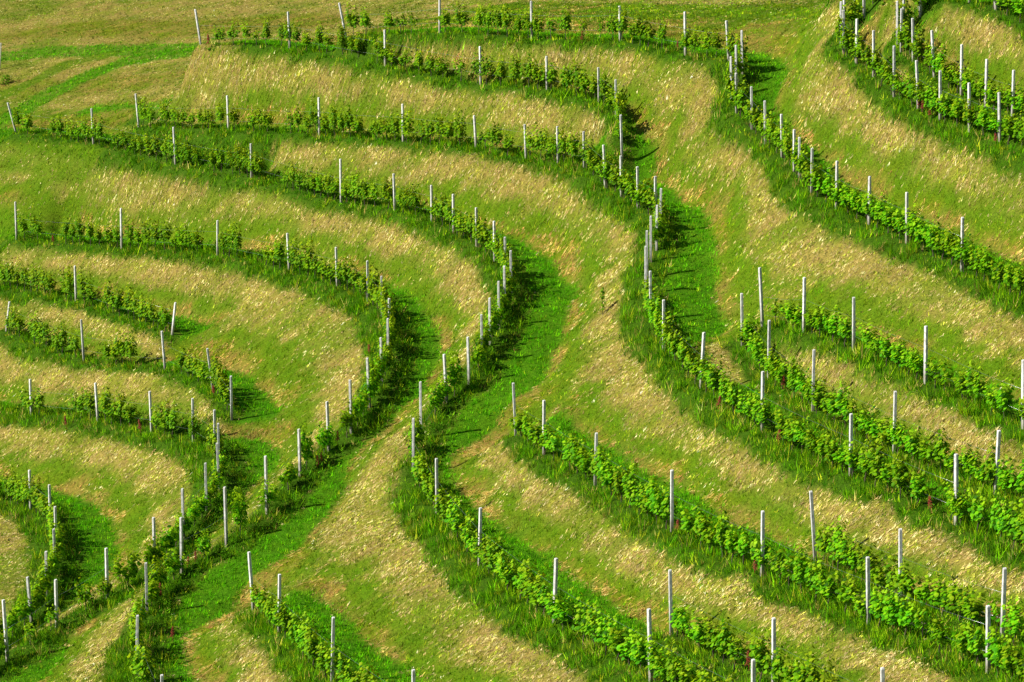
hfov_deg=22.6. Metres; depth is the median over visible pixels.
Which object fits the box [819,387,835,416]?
grapevine
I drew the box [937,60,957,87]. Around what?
grapevine
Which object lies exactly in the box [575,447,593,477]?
grapevine
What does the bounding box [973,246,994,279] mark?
grapevine
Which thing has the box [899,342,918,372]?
grapevine
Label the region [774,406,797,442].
grapevine
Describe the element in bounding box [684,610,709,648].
grapevine
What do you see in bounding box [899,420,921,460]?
grapevine
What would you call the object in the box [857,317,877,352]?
grapevine
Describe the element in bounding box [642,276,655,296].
grapevine
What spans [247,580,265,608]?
grapevine
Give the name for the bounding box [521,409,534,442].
grapevine
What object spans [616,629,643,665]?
grapevine
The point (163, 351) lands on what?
trellis post
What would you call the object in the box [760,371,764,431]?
trellis post
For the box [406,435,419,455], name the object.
grapevine
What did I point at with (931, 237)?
grapevine
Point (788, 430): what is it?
grapevine
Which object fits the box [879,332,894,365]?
grapevine
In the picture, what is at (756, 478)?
mown hay
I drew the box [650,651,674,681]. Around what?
grapevine
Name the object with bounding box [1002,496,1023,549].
grapevine
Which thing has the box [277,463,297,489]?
grapevine
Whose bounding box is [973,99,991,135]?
grapevine
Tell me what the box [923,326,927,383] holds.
trellis post
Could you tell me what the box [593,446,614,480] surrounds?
grapevine
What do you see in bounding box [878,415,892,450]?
grapevine
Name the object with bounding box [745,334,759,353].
grapevine
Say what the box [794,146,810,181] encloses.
grapevine
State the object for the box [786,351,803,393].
grapevine
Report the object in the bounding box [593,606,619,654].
grapevine
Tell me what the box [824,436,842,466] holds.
grapevine
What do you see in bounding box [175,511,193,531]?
grapevine
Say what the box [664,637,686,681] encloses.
grapevine
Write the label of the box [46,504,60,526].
grapevine
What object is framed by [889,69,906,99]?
grapevine
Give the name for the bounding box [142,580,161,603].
grapevine
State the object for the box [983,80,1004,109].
grapevine
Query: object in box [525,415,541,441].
grapevine
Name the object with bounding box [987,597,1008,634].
grapevine
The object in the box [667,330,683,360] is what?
grapevine
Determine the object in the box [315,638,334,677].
grapevine
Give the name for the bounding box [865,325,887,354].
grapevine
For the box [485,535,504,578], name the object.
grapevine
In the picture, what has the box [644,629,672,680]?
grapevine
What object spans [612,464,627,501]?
grapevine
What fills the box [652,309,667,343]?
grapevine
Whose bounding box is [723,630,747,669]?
grapevine
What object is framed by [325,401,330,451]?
trellis post
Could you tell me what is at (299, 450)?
trellis post
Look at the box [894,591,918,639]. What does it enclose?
grapevine
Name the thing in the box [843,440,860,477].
grapevine
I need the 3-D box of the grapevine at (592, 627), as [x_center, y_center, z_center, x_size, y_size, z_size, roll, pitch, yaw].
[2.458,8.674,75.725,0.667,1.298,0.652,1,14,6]
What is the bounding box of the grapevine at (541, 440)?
[533,423,554,454]
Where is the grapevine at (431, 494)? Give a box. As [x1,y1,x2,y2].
[425,473,441,508]
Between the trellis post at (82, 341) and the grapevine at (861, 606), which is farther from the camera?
the trellis post at (82, 341)
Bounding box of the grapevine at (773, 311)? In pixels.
[767,298,784,320]
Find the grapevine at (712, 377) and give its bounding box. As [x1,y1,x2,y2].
[702,355,723,395]
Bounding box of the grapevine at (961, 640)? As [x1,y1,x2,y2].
[951,619,975,659]
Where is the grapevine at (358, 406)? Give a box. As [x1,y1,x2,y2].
[352,390,365,425]
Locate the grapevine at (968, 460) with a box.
[958,443,981,481]
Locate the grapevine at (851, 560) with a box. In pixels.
[838,528,862,568]
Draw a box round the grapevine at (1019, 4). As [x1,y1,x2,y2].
[1010,0,1023,21]
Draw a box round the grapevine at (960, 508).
[946,487,971,522]
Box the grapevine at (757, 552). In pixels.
[750,536,773,568]
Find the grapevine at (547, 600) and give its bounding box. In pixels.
[541,582,563,617]
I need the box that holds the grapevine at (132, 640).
[129,617,143,650]
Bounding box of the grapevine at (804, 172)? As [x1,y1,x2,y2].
[801,159,810,189]
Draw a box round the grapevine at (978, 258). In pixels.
[967,241,984,278]
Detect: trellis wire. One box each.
[9,404,201,645]
[10,390,216,626]
[17,230,335,681]
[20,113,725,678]
[25,219,387,679]
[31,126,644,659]
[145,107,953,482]
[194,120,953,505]
[202,25,619,112]
[204,37,604,96]
[255,579,383,680]
[370,9,958,235]
[517,405,985,624]
[673,595,849,680]
[746,318,995,453]
[767,297,1020,388]
[816,522,995,590]
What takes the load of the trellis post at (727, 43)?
on the terrain at (492, 210)
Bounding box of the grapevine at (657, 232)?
[648,213,666,239]
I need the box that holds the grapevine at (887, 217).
[876,199,896,232]
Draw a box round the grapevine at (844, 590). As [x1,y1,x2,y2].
[835,569,858,613]
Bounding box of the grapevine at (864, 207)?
[859,189,873,217]
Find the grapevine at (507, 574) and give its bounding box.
[496,557,516,589]
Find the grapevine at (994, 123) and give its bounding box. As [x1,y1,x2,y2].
[985,107,1005,132]
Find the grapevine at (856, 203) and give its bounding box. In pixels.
[845,188,864,218]
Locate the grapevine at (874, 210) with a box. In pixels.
[867,187,887,227]
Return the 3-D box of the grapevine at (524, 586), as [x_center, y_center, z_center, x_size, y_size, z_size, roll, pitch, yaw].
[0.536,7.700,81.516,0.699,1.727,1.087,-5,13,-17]
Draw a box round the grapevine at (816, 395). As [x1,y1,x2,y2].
[808,377,827,413]
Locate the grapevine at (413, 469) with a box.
[411,452,429,486]
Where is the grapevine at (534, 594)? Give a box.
[524,571,545,608]
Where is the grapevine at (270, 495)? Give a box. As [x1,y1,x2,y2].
[256,479,277,508]
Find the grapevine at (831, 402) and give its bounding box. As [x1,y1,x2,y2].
[823,386,842,423]
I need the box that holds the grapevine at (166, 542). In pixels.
[156,522,177,552]
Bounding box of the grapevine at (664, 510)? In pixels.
[653,487,678,528]
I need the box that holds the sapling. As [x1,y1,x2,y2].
[598,287,605,314]
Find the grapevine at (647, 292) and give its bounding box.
[642,285,654,304]
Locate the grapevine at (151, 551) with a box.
[140,536,165,564]
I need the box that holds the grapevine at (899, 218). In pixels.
[891,207,910,235]
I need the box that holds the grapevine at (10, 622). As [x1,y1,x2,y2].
[2,607,18,635]
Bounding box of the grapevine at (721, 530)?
[712,508,729,557]
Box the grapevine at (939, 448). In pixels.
[925,428,951,468]
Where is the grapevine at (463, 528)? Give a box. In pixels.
[459,511,477,550]
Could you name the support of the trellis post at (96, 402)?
on the terrain at (492, 210)
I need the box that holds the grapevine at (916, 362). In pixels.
[905,348,923,378]
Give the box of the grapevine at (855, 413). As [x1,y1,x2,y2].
[845,401,866,434]
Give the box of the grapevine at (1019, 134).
[1012,108,1023,148]
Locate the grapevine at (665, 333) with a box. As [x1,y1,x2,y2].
[660,320,676,353]
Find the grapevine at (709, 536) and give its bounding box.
[697,516,722,551]
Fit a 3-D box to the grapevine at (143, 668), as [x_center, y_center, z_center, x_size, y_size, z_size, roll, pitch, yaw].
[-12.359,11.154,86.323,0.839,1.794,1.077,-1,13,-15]
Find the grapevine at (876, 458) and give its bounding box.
[865,432,887,485]
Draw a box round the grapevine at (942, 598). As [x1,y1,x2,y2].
[929,574,960,616]
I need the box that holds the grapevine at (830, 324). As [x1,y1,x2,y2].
[819,300,842,341]
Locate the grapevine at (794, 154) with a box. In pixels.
[790,138,803,173]
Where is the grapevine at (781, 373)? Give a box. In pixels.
[774,358,788,389]
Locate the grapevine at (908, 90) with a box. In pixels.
[901,72,922,105]
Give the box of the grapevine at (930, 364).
[924,357,946,387]
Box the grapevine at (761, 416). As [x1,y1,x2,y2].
[750,391,771,423]
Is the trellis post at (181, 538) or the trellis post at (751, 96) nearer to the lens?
the trellis post at (181, 538)
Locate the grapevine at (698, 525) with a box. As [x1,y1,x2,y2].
[691,505,713,546]
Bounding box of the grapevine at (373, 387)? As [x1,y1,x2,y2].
[363,371,378,398]
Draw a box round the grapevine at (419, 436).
[408,415,425,445]
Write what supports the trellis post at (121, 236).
on the terrain at (492, 210)
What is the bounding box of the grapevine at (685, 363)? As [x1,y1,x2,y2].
[681,346,697,375]
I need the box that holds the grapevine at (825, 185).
[815,168,834,200]
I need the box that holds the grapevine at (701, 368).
[696,354,714,392]
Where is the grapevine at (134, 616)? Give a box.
[128,604,145,637]
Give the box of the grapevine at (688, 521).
[680,503,701,536]
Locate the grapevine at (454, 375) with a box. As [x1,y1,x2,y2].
[446,350,464,395]
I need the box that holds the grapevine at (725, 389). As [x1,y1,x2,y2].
[718,365,734,406]
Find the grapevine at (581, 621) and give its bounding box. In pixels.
[571,592,598,644]
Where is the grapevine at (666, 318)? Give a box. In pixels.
[659,308,674,351]
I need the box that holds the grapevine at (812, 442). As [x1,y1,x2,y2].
[802,424,821,455]
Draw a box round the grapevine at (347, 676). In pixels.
[336,648,358,681]
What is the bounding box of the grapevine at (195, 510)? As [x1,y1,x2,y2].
[185,496,203,522]
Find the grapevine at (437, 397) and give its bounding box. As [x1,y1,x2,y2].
[428,381,445,414]
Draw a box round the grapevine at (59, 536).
[49,528,65,552]
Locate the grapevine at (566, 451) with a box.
[561,433,580,469]
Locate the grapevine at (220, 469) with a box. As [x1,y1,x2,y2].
[211,461,225,479]
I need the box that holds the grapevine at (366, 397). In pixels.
[359,388,370,410]
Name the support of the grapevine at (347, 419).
on the terrain at (492, 210)
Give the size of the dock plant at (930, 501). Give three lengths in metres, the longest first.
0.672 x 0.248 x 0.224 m
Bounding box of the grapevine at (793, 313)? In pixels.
[778,299,801,326]
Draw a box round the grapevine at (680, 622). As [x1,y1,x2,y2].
[671,601,694,639]
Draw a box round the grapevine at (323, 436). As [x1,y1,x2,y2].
[314,420,332,452]
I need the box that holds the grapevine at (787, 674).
[781,659,799,681]
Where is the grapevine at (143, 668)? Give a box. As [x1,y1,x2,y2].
[133,647,156,681]
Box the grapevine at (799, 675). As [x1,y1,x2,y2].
[791,652,817,681]
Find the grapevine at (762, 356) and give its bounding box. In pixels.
[758,345,771,374]
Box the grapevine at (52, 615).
[44,603,58,629]
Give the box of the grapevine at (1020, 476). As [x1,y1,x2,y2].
[1007,459,1023,502]
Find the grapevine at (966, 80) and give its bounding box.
[961,67,974,92]
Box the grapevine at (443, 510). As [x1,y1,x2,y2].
[439,496,456,525]
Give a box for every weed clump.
[0,74,12,84]
[408,512,418,520]
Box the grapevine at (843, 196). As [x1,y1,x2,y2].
[839,182,858,213]
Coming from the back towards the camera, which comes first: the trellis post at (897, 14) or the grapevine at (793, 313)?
the trellis post at (897, 14)
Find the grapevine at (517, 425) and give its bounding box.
[509,408,527,436]
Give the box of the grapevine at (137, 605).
[130,593,148,619]
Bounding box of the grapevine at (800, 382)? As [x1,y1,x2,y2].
[793,367,810,402]
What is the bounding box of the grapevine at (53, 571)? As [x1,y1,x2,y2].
[37,554,58,588]
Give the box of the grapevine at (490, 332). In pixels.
[479,313,494,352]
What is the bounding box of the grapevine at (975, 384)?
[963,355,986,401]
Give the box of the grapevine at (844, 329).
[836,312,856,346]
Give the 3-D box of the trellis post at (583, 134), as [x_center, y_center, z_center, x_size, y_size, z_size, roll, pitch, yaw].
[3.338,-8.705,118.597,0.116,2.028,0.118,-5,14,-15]
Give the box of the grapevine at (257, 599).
[250,589,265,607]
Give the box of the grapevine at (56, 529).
[46,515,63,542]
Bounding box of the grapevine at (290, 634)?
[286,611,305,652]
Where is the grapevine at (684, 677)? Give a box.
[674,656,696,681]
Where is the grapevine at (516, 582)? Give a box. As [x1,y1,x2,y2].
[510,558,529,594]
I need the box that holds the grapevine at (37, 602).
[27,586,45,615]
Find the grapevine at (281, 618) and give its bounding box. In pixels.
[273,592,291,636]
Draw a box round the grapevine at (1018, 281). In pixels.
[1012,261,1023,294]
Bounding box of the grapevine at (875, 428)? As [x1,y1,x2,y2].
[865,413,886,438]
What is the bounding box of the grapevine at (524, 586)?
[517,558,537,602]
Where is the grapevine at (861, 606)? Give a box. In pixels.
[848,589,871,620]
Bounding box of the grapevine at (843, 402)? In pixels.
[834,376,856,429]
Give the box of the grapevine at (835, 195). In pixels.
[826,177,843,201]
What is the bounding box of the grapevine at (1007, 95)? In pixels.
[998,80,1017,113]
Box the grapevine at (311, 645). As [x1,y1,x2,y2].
[304,627,323,665]
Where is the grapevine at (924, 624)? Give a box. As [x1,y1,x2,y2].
[913,600,932,638]
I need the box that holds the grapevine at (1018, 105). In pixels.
[1009,85,1023,120]
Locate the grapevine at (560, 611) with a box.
[550,595,574,629]
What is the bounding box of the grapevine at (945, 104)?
[935,92,953,120]
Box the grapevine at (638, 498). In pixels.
[629,478,649,513]
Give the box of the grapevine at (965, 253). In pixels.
[952,233,974,271]
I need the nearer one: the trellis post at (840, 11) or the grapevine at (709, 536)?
the grapevine at (709, 536)
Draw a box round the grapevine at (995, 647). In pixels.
[983,625,1013,677]
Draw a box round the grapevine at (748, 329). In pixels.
[742,313,759,340]
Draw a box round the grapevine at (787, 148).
[783,132,796,163]
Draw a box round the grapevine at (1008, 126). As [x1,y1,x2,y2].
[1001,111,1017,143]
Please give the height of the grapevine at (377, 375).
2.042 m
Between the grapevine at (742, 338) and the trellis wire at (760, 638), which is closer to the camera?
the trellis wire at (760, 638)
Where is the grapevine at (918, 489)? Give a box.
[909,471,932,501]
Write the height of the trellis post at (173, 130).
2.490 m
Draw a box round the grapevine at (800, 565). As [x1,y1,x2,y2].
[792,539,814,590]
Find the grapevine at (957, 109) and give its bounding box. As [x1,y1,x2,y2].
[947,94,964,125]
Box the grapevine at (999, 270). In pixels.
[988,258,1007,290]
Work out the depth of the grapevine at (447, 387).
103.95 m
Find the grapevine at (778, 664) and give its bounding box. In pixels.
[763,645,789,681]
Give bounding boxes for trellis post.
[2,599,8,660]
[5,301,10,330]
[7,103,16,131]
[14,202,17,239]
[26,576,32,621]
[28,470,31,508]
[29,379,32,414]
[45,551,47,594]
[48,484,50,506]
[53,528,55,554]
[54,506,57,546]
[54,579,58,627]
[74,266,76,300]
[80,319,84,359]
[91,108,94,143]
[94,383,98,420]
[105,548,108,596]
[120,208,122,248]
[135,94,139,126]
[136,615,138,652]
[145,562,148,613]
[149,391,152,431]
[152,517,155,566]
[161,331,165,367]
[171,302,176,334]
[172,127,175,164]
[179,517,183,572]
[181,488,184,538]
[191,398,194,441]
[194,9,201,44]
[204,463,207,511]
[206,348,213,387]
[213,410,215,454]
[216,220,218,254]
[216,443,220,488]
[217,423,219,454]
[223,487,227,546]
[226,95,229,129]
[230,376,232,419]
[247,551,254,609]
[250,143,252,177]
[264,456,268,514]
[277,574,280,632]
[286,233,290,268]
[287,12,290,46]
[297,429,301,475]
[318,97,320,134]
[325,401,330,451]
[330,617,334,681]
[335,247,338,285]
[338,3,346,35]
[339,159,341,202]
[349,379,352,432]
[366,260,368,299]
[366,358,370,407]
[379,337,383,383]
[380,276,382,314]
[383,30,386,65]
[387,318,389,345]
[392,173,395,210]
[401,104,404,141]
[411,669,414,681]
[412,418,414,472]
[419,381,421,423]
[430,185,432,219]
[435,458,438,513]
[438,0,440,32]
[443,354,447,401]
[452,194,454,232]
[466,337,470,383]
[473,115,476,147]
[475,207,477,246]
[478,507,481,565]
[479,46,481,84]
[480,314,483,363]
[488,298,491,344]
[493,221,495,261]
[497,281,500,328]
[503,266,505,293]
[510,250,512,294]
[512,383,516,435]
[524,124,526,157]
[530,1,532,39]
[542,400,545,454]
[545,56,548,89]
[552,558,557,623]
[556,126,558,162]
[582,131,585,168]
[594,433,597,485]
[597,67,599,102]
[602,145,606,187]
[615,79,616,113]
[618,6,620,40]
[619,156,622,196]
[620,115,622,158]
[636,166,638,206]
[644,246,646,285]
[646,230,647,277]
[647,608,652,681]
[649,216,651,261]
[649,271,651,318]
[654,176,656,215]
[655,205,658,250]
[660,188,661,213]
[662,299,664,349]
[668,569,672,634]
[670,470,673,530]
[683,12,686,54]
[699,332,705,387]
[725,21,729,60]
[730,56,732,98]
[735,45,737,78]
[735,73,737,113]
[740,293,743,345]
[741,30,743,73]
[750,86,752,129]
[751,659,755,681]
[758,267,763,326]
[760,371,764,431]
[760,510,764,575]
[764,101,766,143]
[767,320,770,377]
[771,617,775,681]
[780,114,783,157]
[793,129,795,171]
[798,137,800,179]
[802,277,805,332]
[809,491,816,559]
[810,148,812,192]
[811,349,815,410]
[835,161,838,208]
[840,1,841,41]
[842,10,844,53]
[849,413,852,476]
[852,297,854,350]
[855,19,857,62]
[862,0,865,18]
[866,556,870,624]
[867,176,870,224]
[872,30,874,76]
[880,667,884,681]
[892,391,896,451]
[893,45,895,96]
[896,1,898,43]
[898,528,902,600]
[900,8,902,51]
[905,192,908,242]
[911,18,914,61]
[915,60,919,108]
[919,0,921,16]
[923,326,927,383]
[930,30,935,77]
[939,70,941,119]
[954,454,958,525]
[960,44,962,95]
[960,217,963,270]
[967,83,970,130]
[984,59,987,106]
[986,605,990,673]
[994,430,1000,490]
[997,92,1000,141]
[1000,567,1006,638]
[1011,70,1014,115]
[1021,359,1023,428]
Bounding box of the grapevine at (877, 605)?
[868,581,892,629]
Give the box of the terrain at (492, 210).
[0,0,1023,681]
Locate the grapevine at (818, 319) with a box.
[811,308,830,335]
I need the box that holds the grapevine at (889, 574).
[882,551,904,592]
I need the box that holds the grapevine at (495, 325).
[485,307,501,336]
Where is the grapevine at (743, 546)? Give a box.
[734,525,757,566]
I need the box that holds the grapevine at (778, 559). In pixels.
[766,545,788,584]
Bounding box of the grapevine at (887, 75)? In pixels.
[881,60,899,94]
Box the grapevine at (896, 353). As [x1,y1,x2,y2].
[889,338,908,370]
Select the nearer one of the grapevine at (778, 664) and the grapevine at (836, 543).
the grapevine at (778, 664)
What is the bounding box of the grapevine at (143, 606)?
[133,595,147,618]
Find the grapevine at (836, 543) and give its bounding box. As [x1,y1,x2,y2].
[826,515,847,570]
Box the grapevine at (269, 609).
[263,594,277,627]
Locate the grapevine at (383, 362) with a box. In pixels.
[374,338,386,380]
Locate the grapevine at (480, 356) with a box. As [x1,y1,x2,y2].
[471,344,486,367]
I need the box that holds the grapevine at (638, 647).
[629,630,654,674]
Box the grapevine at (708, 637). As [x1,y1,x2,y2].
[702,612,726,657]
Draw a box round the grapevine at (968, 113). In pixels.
[962,97,977,124]
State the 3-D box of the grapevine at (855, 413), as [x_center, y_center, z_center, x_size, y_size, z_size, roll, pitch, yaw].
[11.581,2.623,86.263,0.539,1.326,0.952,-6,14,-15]
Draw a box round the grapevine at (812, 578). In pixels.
[804,553,828,601]
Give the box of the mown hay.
[0,0,1023,681]
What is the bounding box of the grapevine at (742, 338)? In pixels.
[736,321,748,348]
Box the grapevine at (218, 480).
[210,470,223,487]
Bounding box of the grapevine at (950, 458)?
[940,446,962,475]
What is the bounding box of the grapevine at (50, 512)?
[46,502,58,526]
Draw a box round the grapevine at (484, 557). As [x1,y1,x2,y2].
[479,537,496,572]
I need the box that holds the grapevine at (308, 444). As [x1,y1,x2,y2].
[297,422,313,468]
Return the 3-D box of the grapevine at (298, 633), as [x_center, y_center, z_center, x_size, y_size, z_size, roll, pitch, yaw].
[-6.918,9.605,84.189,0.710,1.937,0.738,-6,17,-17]
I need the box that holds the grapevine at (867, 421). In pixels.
[855,404,877,441]
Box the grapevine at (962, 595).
[945,576,974,621]
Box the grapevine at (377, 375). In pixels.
[369,351,384,385]
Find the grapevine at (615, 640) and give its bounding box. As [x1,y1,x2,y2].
[607,627,628,659]
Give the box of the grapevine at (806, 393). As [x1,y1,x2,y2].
[802,373,816,408]
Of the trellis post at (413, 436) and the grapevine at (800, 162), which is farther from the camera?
the grapevine at (800, 162)
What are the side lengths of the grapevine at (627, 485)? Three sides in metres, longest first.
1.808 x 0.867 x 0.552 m
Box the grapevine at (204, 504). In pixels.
[191,490,210,516]
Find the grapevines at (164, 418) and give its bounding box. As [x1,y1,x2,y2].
[0,0,1023,681]
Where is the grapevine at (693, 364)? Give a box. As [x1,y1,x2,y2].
[686,355,700,380]
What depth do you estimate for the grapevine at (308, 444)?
103.32 m
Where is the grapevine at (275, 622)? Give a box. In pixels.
[268,599,286,631]
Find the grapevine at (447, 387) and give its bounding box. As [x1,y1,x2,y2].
[432,373,452,403]
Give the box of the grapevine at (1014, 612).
[1000,596,1023,644]
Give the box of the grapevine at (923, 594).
[913,575,940,604]
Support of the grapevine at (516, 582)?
on the terrain at (492, 210)
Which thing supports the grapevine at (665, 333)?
on the terrain at (492, 210)
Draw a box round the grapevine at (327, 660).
[320,639,341,676]
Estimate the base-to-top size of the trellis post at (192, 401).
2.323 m
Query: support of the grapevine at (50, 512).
on the terrain at (492, 210)
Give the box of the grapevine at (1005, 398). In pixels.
[991,374,1014,419]
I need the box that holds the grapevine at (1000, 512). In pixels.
[990,480,1011,540]
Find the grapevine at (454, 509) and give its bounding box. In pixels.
[444,490,462,534]
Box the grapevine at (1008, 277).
[1002,257,1017,294]
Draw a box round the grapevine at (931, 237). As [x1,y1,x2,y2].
[920,216,940,255]
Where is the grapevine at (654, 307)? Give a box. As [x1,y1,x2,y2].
[646,294,664,328]
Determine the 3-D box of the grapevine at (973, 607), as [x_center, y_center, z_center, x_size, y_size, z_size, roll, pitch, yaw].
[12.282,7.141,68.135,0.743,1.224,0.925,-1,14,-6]
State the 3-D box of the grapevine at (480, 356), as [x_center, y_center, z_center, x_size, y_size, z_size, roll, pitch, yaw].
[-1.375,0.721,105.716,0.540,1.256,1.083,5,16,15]
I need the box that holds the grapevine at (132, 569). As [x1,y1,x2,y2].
[111,551,141,585]
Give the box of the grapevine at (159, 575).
[148,555,167,587]
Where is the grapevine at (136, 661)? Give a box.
[127,638,150,681]
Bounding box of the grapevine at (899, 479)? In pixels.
[890,453,914,497]
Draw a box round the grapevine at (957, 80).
[949,61,966,92]
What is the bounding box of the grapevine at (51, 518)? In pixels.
[47,503,63,533]
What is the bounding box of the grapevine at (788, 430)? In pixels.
[783,415,799,449]
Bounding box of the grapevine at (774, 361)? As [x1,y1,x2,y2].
[766,347,785,384]
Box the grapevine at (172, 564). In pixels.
[162,547,186,579]
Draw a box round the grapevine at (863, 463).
[857,442,879,481]
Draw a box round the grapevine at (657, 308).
[649,297,665,325]
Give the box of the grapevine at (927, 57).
[923,39,939,73]
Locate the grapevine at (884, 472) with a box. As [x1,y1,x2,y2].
[876,457,898,490]
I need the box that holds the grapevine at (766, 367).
[763,353,780,376]
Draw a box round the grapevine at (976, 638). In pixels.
[963,621,985,664]
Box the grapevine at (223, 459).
[212,450,227,469]
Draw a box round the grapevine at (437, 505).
[433,487,452,514]
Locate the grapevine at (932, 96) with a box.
[923,73,938,118]
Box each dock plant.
[138,420,141,435]
[169,626,174,644]
[335,430,339,447]
[674,520,679,534]
[715,395,721,412]
[745,651,750,674]
[751,559,757,574]
[776,429,781,446]
[780,376,785,391]
[928,496,933,516]
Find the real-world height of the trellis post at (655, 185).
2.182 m
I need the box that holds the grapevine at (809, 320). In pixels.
[801,302,819,333]
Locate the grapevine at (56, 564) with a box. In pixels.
[48,549,59,572]
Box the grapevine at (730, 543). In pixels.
[724,523,742,561]
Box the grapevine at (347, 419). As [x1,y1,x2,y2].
[338,398,358,437]
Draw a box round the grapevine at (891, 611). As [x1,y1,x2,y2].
[881,577,908,632]
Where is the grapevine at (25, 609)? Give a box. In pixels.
[12,594,35,627]
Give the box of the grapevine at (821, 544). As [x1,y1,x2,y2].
[814,522,833,561]
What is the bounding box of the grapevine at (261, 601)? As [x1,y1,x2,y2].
[258,587,274,623]
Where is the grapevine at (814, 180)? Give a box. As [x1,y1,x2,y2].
[805,161,823,196]
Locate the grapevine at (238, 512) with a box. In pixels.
[228,486,248,532]
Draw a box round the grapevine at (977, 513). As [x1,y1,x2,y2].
[967,485,989,534]
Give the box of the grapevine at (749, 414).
[744,400,764,423]
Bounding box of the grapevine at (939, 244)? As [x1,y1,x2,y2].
[932,223,954,259]
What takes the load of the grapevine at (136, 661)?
on the terrain at (492, 210)
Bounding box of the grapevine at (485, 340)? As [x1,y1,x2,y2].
[475,327,490,350]
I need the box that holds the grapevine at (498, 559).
[491,547,508,575]
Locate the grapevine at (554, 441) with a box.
[543,422,564,459]
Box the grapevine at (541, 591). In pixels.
[532,578,550,614]
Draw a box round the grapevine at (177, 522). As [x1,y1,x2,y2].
[170,512,184,548]
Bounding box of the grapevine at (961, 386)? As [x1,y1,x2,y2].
[951,364,970,399]
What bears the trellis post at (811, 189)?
on the terrain at (492, 210)
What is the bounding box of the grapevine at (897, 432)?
[885,416,908,455]
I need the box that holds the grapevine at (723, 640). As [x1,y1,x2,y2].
[710,616,736,663]
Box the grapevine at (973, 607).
[956,586,985,625]
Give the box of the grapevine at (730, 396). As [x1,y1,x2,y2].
[723,378,741,411]
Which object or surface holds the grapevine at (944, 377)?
on the terrain at (492, 210)
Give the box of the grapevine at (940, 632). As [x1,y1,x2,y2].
[927,613,952,648]
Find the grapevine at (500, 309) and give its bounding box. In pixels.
[492,295,505,329]
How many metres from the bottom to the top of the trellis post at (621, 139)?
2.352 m
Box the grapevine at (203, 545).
[194,528,211,552]
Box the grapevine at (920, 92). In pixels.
[911,76,931,110]
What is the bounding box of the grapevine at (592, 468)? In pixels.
[588,448,604,474]
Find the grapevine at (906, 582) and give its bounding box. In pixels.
[895,561,923,602]
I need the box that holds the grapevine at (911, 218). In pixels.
[900,203,920,240]
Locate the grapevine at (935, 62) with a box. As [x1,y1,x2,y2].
[928,39,947,78]
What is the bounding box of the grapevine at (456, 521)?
[447,511,463,537]
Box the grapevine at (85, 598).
[74,577,93,610]
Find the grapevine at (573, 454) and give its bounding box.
[566,432,588,472]
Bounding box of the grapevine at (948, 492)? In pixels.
[942,474,965,517]
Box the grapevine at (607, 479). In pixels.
[599,458,621,494]
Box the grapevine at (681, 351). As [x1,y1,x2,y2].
[675,332,693,369]
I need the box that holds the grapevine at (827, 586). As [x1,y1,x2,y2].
[815,571,838,604]
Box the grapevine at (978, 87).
[969,67,991,102]
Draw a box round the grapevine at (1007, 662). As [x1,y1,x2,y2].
[999,635,1023,679]
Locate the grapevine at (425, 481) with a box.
[419,469,434,499]
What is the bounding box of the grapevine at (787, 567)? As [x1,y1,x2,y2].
[780,551,795,585]
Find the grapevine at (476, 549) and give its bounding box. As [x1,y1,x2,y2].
[472,529,487,564]
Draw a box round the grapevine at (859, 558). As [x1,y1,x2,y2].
[853,542,876,572]
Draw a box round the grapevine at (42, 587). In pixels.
[30,573,47,597]
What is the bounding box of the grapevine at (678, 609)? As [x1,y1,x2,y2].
[667,601,689,636]
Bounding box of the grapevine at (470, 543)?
[463,525,477,558]
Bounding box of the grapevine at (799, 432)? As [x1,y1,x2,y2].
[790,415,811,449]
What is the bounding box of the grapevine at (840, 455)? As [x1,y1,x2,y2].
[831,440,848,471]
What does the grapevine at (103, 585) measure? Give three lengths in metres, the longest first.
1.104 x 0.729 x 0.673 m
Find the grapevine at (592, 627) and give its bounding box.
[584,613,600,644]
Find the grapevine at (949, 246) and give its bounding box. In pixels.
[939,228,960,264]
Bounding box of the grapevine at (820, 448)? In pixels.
[814,429,831,459]
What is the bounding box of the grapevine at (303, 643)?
[299,617,316,661]
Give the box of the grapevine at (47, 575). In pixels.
[37,560,53,590]
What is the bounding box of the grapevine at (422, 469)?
[414,450,433,493]
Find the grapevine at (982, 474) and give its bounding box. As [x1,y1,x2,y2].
[971,462,986,486]
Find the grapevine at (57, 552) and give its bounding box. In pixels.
[48,543,61,567]
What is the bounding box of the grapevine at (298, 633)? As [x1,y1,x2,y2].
[289,606,310,656]
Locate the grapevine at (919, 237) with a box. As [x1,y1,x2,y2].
[913,215,933,251]
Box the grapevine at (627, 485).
[620,460,639,507]
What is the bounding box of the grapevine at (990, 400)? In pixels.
[982,381,1001,409]
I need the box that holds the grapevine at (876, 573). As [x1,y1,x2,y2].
[863,554,888,590]
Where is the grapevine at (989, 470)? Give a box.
[983,444,1005,492]
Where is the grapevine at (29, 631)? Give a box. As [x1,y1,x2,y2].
[23,622,35,644]
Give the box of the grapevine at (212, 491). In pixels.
[204,476,218,501]
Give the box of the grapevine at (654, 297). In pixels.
[643,282,660,321]
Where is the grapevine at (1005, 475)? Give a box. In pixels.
[996,454,1016,494]
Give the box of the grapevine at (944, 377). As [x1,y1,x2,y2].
[933,362,953,391]
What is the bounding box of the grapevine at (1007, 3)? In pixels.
[995,0,1014,14]
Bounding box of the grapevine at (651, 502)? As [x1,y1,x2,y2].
[645,477,668,523]
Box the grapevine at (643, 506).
[638,491,654,517]
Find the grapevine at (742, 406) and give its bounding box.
[735,386,757,419]
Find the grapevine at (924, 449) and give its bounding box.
[916,436,941,466]
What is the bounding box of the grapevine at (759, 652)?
[749,632,771,681]
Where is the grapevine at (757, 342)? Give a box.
[750,326,765,368]
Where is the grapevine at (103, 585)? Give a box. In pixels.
[94,575,112,597]

